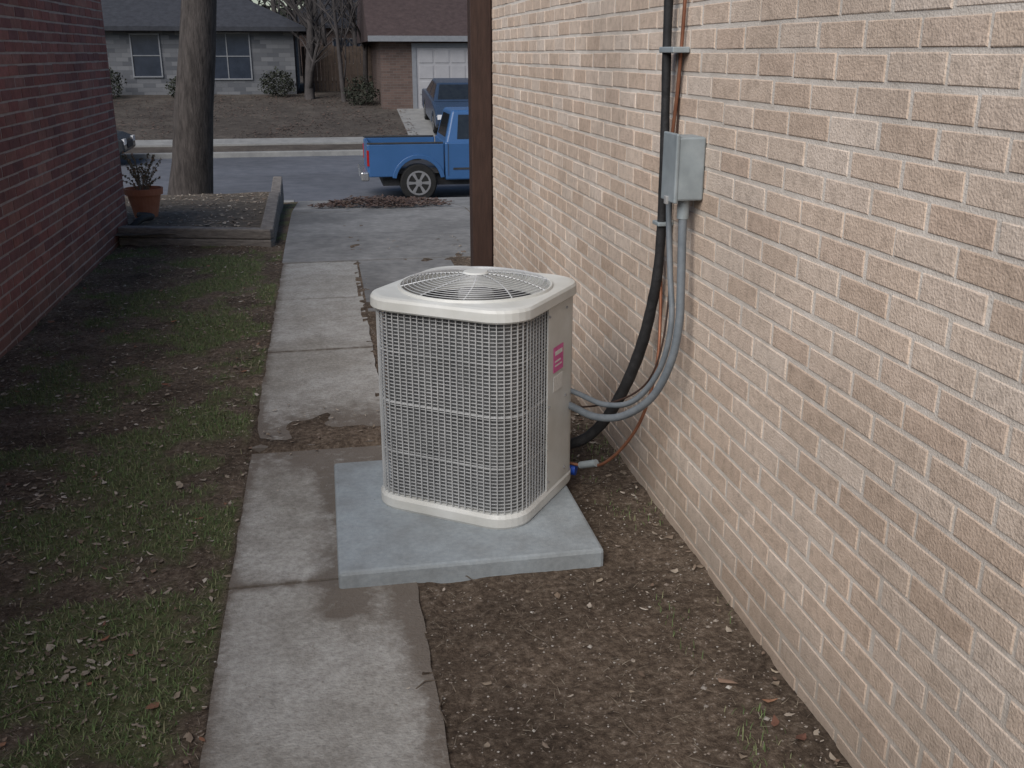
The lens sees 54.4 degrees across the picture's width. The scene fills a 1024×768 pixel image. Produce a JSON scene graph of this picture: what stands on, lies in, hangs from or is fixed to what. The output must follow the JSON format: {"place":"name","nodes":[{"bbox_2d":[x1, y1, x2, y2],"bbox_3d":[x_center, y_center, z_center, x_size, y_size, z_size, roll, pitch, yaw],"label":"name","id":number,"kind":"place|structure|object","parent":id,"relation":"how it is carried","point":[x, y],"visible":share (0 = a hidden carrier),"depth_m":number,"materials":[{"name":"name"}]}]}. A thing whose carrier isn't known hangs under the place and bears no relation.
{"place":"outdoors","nodes":[
{"label":"outdoors","id":0,"kind":"place"},
{"bbox_2d":[252,0,303,11],"label":"sky","id":1,"kind":"structure","parent":0,"point":[255,1],"materials":[{"name":"white"}]},
{"bbox_2d":[135,136,434,146],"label":"sidewalk","id":2,"kind":"structure","parent":0,"point":[259,141],"depth_m":30.20,"materials":[{"name":"concrete"}]},
{"bbox_2d":[120,155,469,201],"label":"street","id":3,"kind":"structure","parent":0,"point":[314,178],"depth_m":23.79,"materials":[{"name":"grey asphalt"}]},
{"bbox_2d":[117,130,135,154],"bbox_3d":[-12.444,-6.519,26.377,4.420,1.420,1.740,-3,19,-10],"label":"parked car","id":4,"kind":"object","parent":3,"relation":"on","point":[126,142],"visible":0.06,"depth_m":26.54,"materials":[{"name":"grey paint"}]},
{"bbox_2d":[358,107,468,197],"bbox_3d":[-0.518,-4.859,20.848,5.350,1.760,2.046,-3,19,-10],"label":"pickup truck","id":5,"kind":"object","parent":3,"relation":"on","point":[418,165],"visible":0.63,"depth_m":19.94,"materials":[{"name":"blue paint"}]},
{"bbox_2d":[199,261,450,767],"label":"concrete sidewalk","id":6,"kind":"structure","parent":0,"point":[321,705],"depth_m":2.97,"materials":[{"name":"grey concrete"}]},
{"bbox_2d":[333,39,361,62],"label":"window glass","id":7,"kind":"object","parent":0,"point":[348,43],"visible":0.07,"depth_m":61.72,"materials":[{"name":"grey glass"}]},
{"bbox_2d":[282,108,469,311],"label":"driveway","id":8,"kind":"structure","parent":0,"point":[324,234],"depth_m":9.07,"materials":[{"name":"concrete"}]},
{"bbox_2d":[307,194,451,207],"bbox_3d":[-1.522,-2.151,11.760,1.771,0.236,1.718,-3,19,-10],"label":"leaf pile","id":9,"kind":"object","parent":8,"relation":"on","point":[384,201],"visible":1,"depth_m":11.44,"materials":[{"name":"brown plant"}]},
{"bbox_2d":[422,78,467,132],"bbox_3d":[-1.890,-9.232,32.833,1.740,1.420,4.420,-3,24,-10],"label":"parked car","id":10,"kind":"object","parent":8,"relation":"on","point":[439,95],"visible":0.43,"depth_m":32.03,"materials":[{"name":"blue paint"}]},
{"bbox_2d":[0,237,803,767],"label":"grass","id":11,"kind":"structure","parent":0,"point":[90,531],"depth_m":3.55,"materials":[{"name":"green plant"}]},
{"bbox_2d":[0,75,851,767],"bbox_3d":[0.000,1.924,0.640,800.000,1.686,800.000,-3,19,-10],"label":"ground","id":12,"kind":"structure","parent":0,"point":[708,723],"depth_m":3.13,"materials":[{"name":"soil"}]},
{"bbox_2d":[0,0,127,353],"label":"brick wall","id":13,"kind":"structure","parent":12,"relation":"on","point":[36,176],"depth_m":6.72,"materials":[{"name":"red brick"}]},
{"bbox_2d":[0,0,127,357],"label":"side wall bricks","id":14,"kind":"object","parent":13,"relation":"attached to","point":[18,240],"visible":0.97,"depth_m":6.71,"materials":[{"name":"red brick"}]},
{"bbox_2d":[101,6,127,220],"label":"end wall cladding","id":15,"kind":"structure","parent":13,"relation":"attached to","point":[115,121],"depth_m":8.86,"materials":[{"name":"red brick"}]},
{"bbox_2d":[109,67,126,97],"bbox_3d":[-15.190,-11.226,37.248,1.506,1.342,1.364,7,20,19],"label":"shrub","id":16,"kind":"object","parent":12,"relation":"on","point":[117,81],"visible":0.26,"depth_m":37.25,"materials":[{"name":"green plant"}]},
{"bbox_2d":[165,76,175,96],"bbox_3d":[-12.511,-11.287,37.840,1.312,0.902,1.067,-3,19,-10],"label":"shrub","id":17,"kind":"object","parent":12,"relation":"on","point":[172,82],"visible":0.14,"depth_m":37.70,"materials":[{"name":"green plant"}]},
{"bbox_2d":[167,0,216,194],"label":"bare oak tree","id":18,"kind":"object","parent":12,"relation":"on","point":[191,172],"visible":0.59,"depth_m":13.26,"materials":[{"name":"brown plant"}]},
{"bbox_2d":[114,192,269,235],"bbox_3d":[-4.573,-1.798,10.486,4.000,0.247,4.450,-3,19,-10],"label":"garden bed","id":19,"kind":"object","parent":12,"relation":"on","point":[192,213],"visible":0.38,"depth_m":9.99,"materials":[{"name":"soil"}]},
{"bbox_2d":[122,152,162,217],"bbox_3d":[-3.541,-1.908,9.541,0.404,0.618,0.424,-7,20,-20],"label":"potted plant","id":20,"kind":"object","parent":19,"relation":"on","point":[142,197],"visible":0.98,"depth_m":9.50,"materials":[{"name":"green plant"}]},
{"bbox_2d":[130,212,154,225],"bbox_3d":[-3.397,-1.504,9.152,0.207,0.128,0.686,-3,19,-10],"label":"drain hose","id":21,"kind":"object","parent":19,"relation":"on","point":[142,217],"visible":0.79,"depth_m":9.02,"materials":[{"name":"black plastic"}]},
{"bbox_2d":[125,192,267,226],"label":"bed leaves","id":22,"kind":"object","parent":19,"relation":"on","point":[221,214],"visible":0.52,"depth_m":10.36,"materials":[{"name":"brown plant"}]},
{"bbox_2d":[118,176,283,247],"bbox_3d":[-3.122,-1.825,10.641,1.336,0.385,4.676,-3,19,-10],"label":"landscape timber border","id":23,"kind":"object","parent":12,"relation":"on","point":[264,234],"visible":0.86,"depth_m":8.61,"materials":[{"name":"wood"}]},
{"bbox_2d":[105,31,299,94],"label":"walls","id":24,"kind":"structure","parent":12,"relation":"on","point":[270,50],"depth_m":38.62,"materials":[{"name":"grey stone"}]},
{"bbox_2d":[128,33,163,77],"bbox_3d":[-13.995,-12.568,38.097,1.100,1.600,0.110,-3,19,-10],"label":"window frame","id":25,"kind":"object","parent":24,"relation":"attached to","point":[134,76],"visible":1,"depth_m":38.03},
{"bbox_2d":[130,35,161,75],"bbox_3d":[-13.999,-12.574,38.116,1.000,1.500,0.070,-3,19,-10],"label":"window glass","id":26,"kind":"object","parent":25,"relation":"in","point":[146,45],"visible":1,"depth_m":38.08,"materials":[{"name":"blue glass"}]},
{"bbox_2d":[101,0,306,34],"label":"roof","id":27,"kind":"structure","parent":24,"relation":"on","point":[164,15],"depth_m":38.26,"materials":[{"name":"grey"}]},
{"bbox_2d":[215,32,252,79],"bbox_3d":[-11.045,-12.717,38.624,1.800,1.750,0.110,-3,19,-10],"label":"window frame","id":28,"kind":"object","parent":24,"relation":"attached to","point":[227,56],"visible":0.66,"depth_m":38.66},
{"bbox_2d":[215,34,250,78],"bbox_3d":[-11.049,-12.723,38.642,1.700,1.650,0.070,-3,19,-10],"label":"window glass","id":29,"kind":"object","parent":28,"relation":"in","point":[238,45],"visible":0.64,"depth_m":38.65,"materials":[{"name":"blue glass"}]},
{"bbox_2d":[120,150,362,201],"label":"curb","id":30,"kind":"structure","parent":12,"relation":"on","point":[267,154],"depth_m":28.64,"materials":[{"name":"concrete"}]},
{"bbox_2d":[113,94,416,139],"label":"lawn leaves","id":31,"kind":"object","parent":12,"relation":"on","point":[262,115],"visible":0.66,"depth_m":33.78,"materials":[{"name":"brown plant"}]},
{"bbox_2d":[258,66,295,96],"bbox_3d":[-9.084,-11.646,38.425,1.510,1.222,1.123,-3,19,-10],"label":"shrub","id":32,"kind":"object","parent":12,"relation":"on","point":[265,81],"visible":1,"depth_m":38.34,"materials":[{"name":"green plant"}]},
{"bbox_2d":[252,0,305,17],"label":"background foliage","id":33,"kind":"object","parent":12,"relation":"on","point":[281,13],"depth_m":86.41,"materials":[{"name":"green plant"}]},
{"bbox_2d":[0,265,581,745],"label":"scattered leaves","id":34,"kind":"object","parent":12,"relation":"on","point":[152,705],"visible":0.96,"depth_m":3.33,"materials":[{"name":"brown plant"}]},
{"bbox_2d":[250,0,360,76],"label":"distant trees","id":35,"kind":"object","parent":12,"relation":"on","point":[354,32],"visible":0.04,"depth_m":57.92,"materials":[{"name":"plant"}]},
{"bbox_2d":[267,0,351,78],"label":"bare tree","id":36,"kind":"object","parent":12,"relation":"on","point":[322,29],"visible":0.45,"depth_m":42.01,"materials":[{"name":"brown plant"}]},
{"bbox_2d":[283,0,352,99],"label":"bare tree","id":37,"kind":"object","parent":12,"relation":"on","point":[308,21],"visible":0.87,"depth_m":37.49,"materials":[{"name":"brown plant"}]},
{"bbox_2d":[299,28,368,74],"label":"walls","id":38,"kind":"structure","parent":12,"relation":"on","point":[328,30],"depth_m":61.46,"materials":[{"name":"brick"}]},
{"bbox_2d":[289,0,357,27],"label":"roof","id":39,"kind":"structure","parent":38,"relation":"on","point":[325,15],"depth_m":61.54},
{"bbox_2d":[301,45,371,90],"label":"wooden fence","id":40,"kind":"object","parent":12,"relation":"on","point":[350,54],"visible":0.48,"depth_m":41.38,"materials":[{"name":"brown wood"}]},
{"bbox_2d":[312,0,362,101],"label":"bare tree","id":41,"kind":"object","parent":12,"relation":"on","point":[340,41],"visible":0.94,"depth_m":37.19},
{"bbox_2d":[325,0,368,91],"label":"bare tree","id":42,"kind":"object","parent":12,"relation":"on","point":[365,58],"visible":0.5,"depth_m":40.53,"materials":[{"name":"brown plant"}]},
{"bbox_2d":[342,75,379,105],"bbox_3d":[-5.553,-10.745,36.779,1.347,1.302,1.329,-16,24,-40],"label":"shrub","id":43,"kind":"object","parent":12,"relation":"on","point":[357,98],"visible":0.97,"depth_m":36.68,"materials":[{"name":"green plant"}]},
{"bbox_2d":[6,294,740,767],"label":"fallen twigs","id":44,"kind":"object","parent":12,"relation":"on","point":[422,682],"visible":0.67,"depth_m":2.83,"materials":[{"name":"brown wood"}]},
{"bbox_2d":[16,391,805,739],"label":"leaves","id":45,"kind":"object","parent":12,"relation":"on","point":[776,721],"visible":1,"depth_m":2.49,"materials":[{"name":"plant"}]},
{"bbox_2d":[0,305,828,767],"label":"pebbles","id":46,"kind":"object","parent":12,"relation":"on","point":[704,687],"visible":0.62,"depth_m":2.83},
{"bbox_2d":[368,41,467,108],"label":"walls","id":47,"kind":"structure","parent":12,"relation":"on","point":[391,63],"depth_m":35.77,"materials":[{"name":"brown brick"}]},
{"bbox_2d":[357,0,467,43],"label":"roof","id":48,"kind":"structure","parent":47,"relation":"on","point":[414,17],"depth_m":36.10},
{"bbox_2d":[368,36,467,41],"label":"fascia","id":49,"kind":"structure","parent":48,"relation":"attached to","point":[424,38],"depth_m":35.01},
{"bbox_2d":[411,43,467,108],"bbox_3d":[-1.095,-11.153,36.205,5.050,2.350,0.120,-3,19,-10],"label":"door trim","id":50,"kind":"structure","parent":47,"relation":"attached to","point":[431,45],"depth_m":35.61,"materials":[{"name":"white wood"}]},
{"bbox_2d":[416,47,467,107],"bbox_3d":[-1.101,-11.091,36.257,4.750,2.200,0.100,-3,19,-10],"label":"garage door","id":51,"kind":"structure","parent":50,"relation":"attached to","point":[434,64],"depth_m":35.79,"materials":[{"name":"paint"}]},
{"bbox_2d":[419,50,467,107],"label":"door panels","id":52,"kind":"object","parent":50,"relation":"attached to","point":[441,56],"visible":0.22,"depth_m":35.79,"materials":[{"name":"paint"}]},
{"bbox_2d":[0,235,848,767],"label":"leaf litter","id":53,"kind":"object","parent":12,"relation":"on","point":[188,737],"visible":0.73,"depth_m":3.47,"materials":[{"name":"brown plant"}]},
{"bbox_2d":[334,460,603,588],"bbox_3d":[-0.199,0.467,3.573,0.850,0.098,0.890,-3,19,-10],"label":"equipment pad","id":54,"kind":"object","parent":12,"relation":"on","point":[380,542],"visible":0.54,"depth_m":3.26,"materials":[{"name":"grey concrete"}]},
{"bbox_2d":[370,266,576,529],"bbox_3d":[-0.125,-0.003,3.544,0.594,0.812,0.594,8,20,24],"label":"air conditioner condenser","id":55,"kind":"object","parent":54,"relation":"on","point":[478,367],"visible":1,"depth_m":3.34,"materials":[{"name":"white paint"}]},
{"bbox_2d":[570,465,577,474],"bbox_3d":[0.219,0.321,3.791,0.053,0.048,0.048,6,19,18],"label":"blue valve tag","id":56,"kind":"object","parent":55,"relation":"attached to","point":[573,468],"visible":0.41,"depth_m":3.77,"materials":[{"name":"blue plastic"}]},
{"bbox_2d":[570,0,673,448],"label":"insulated suction line","id":57,"kind":"object","parent":55,"relation":"attached to","point":[596,429],"visible":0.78,"depth_m":3.40,"materials":[{"name":"black plastic"}]},
{"bbox_2d":[580,68,681,407],"bbox_3d":[0.334,-0.967,3.261,0.489,2.264,0.114,13,22,33],"label":"control wire","id":58,"kind":"object","parent":55,"relation":"attached to","point":[659,355],"visible":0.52,"depth_m":3.36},
{"bbox_2d":[467,0,492,266],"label":"corner post","id":59,"kind":"object","parent":12,"relation":"on","point":[479,97],"visible":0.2,"depth_m":6.76,"materials":[{"name":"brown wood"}]},
{"bbox_2d":[491,0,493,266],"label":"corner trim","id":60,"kind":"structure","parent":59,"relation":"attached to","point":[492,134],"depth_m":6.77,"materials":[{"name":"brown wood"}]},
{"bbox_2d":[492,0,1023,767],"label":"brick wall","id":61,"kind":"structure","parent":12,"relation":"on","point":[962,206],"depth_m":2.32,"materials":[{"name":"beige brick"}]},
{"bbox_2d":[492,0,1023,767],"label":"side wall bricks","id":62,"kind":"object","parent":61,"relation":"attached to","point":[986,192],"visible":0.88,"depth_m":2.36,"materials":[{"name":"beige brick"}]},
{"bbox_2d":[570,0,686,466],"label":"copper liquid line","id":63,"kind":"object","parent":62,"relation":"attached to","point":[620,449],"visible":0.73,"depth_m":3.43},
{"bbox_2d":[578,459,598,468],"bbox_3d":[0.285,0.300,3.725,0.085,0.055,0.028,16,24,40],"label":"filter drier","id":64,"kind":"object","parent":63,"relation":"attached to","point":[588,464],"visible":1,"depth_m":3.71,"materials":[{"name":"white metal"}]},
{"bbox_2d":[652,47,689,226],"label":"pipe straps","id":65,"kind":"object","parent":62,"relation":"attached to","point":[673,50],"visible":0.83,"depth_m":3.11,"materials":[{"name":"grey metal"}]},
{"bbox_2d":[661,131,705,218],"bbox_3d":[0.516,-0.656,3.113,0.104,0.260,0.208,-3,19,-10],"label":"electrical disconnect box","id":66,"kind":"object","parent":62,"relation":"attached to","point":[683,168],"visible":1,"depth_m":3.02,"materials":[{"name":"grey metal"}]},
{"bbox_2d":[568,202,686,421],"bbox_3d":[0.348,-0.285,3.395,0.154,0.883,0.638,-17,25,-42],"label":"electrical conduit","id":67,"kind":"object","parent":66,"relation":"attached to","point":[652,396],"visible":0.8,"depth_m":3.24,"materials":[{"name":"grey plastic"}]}
]}

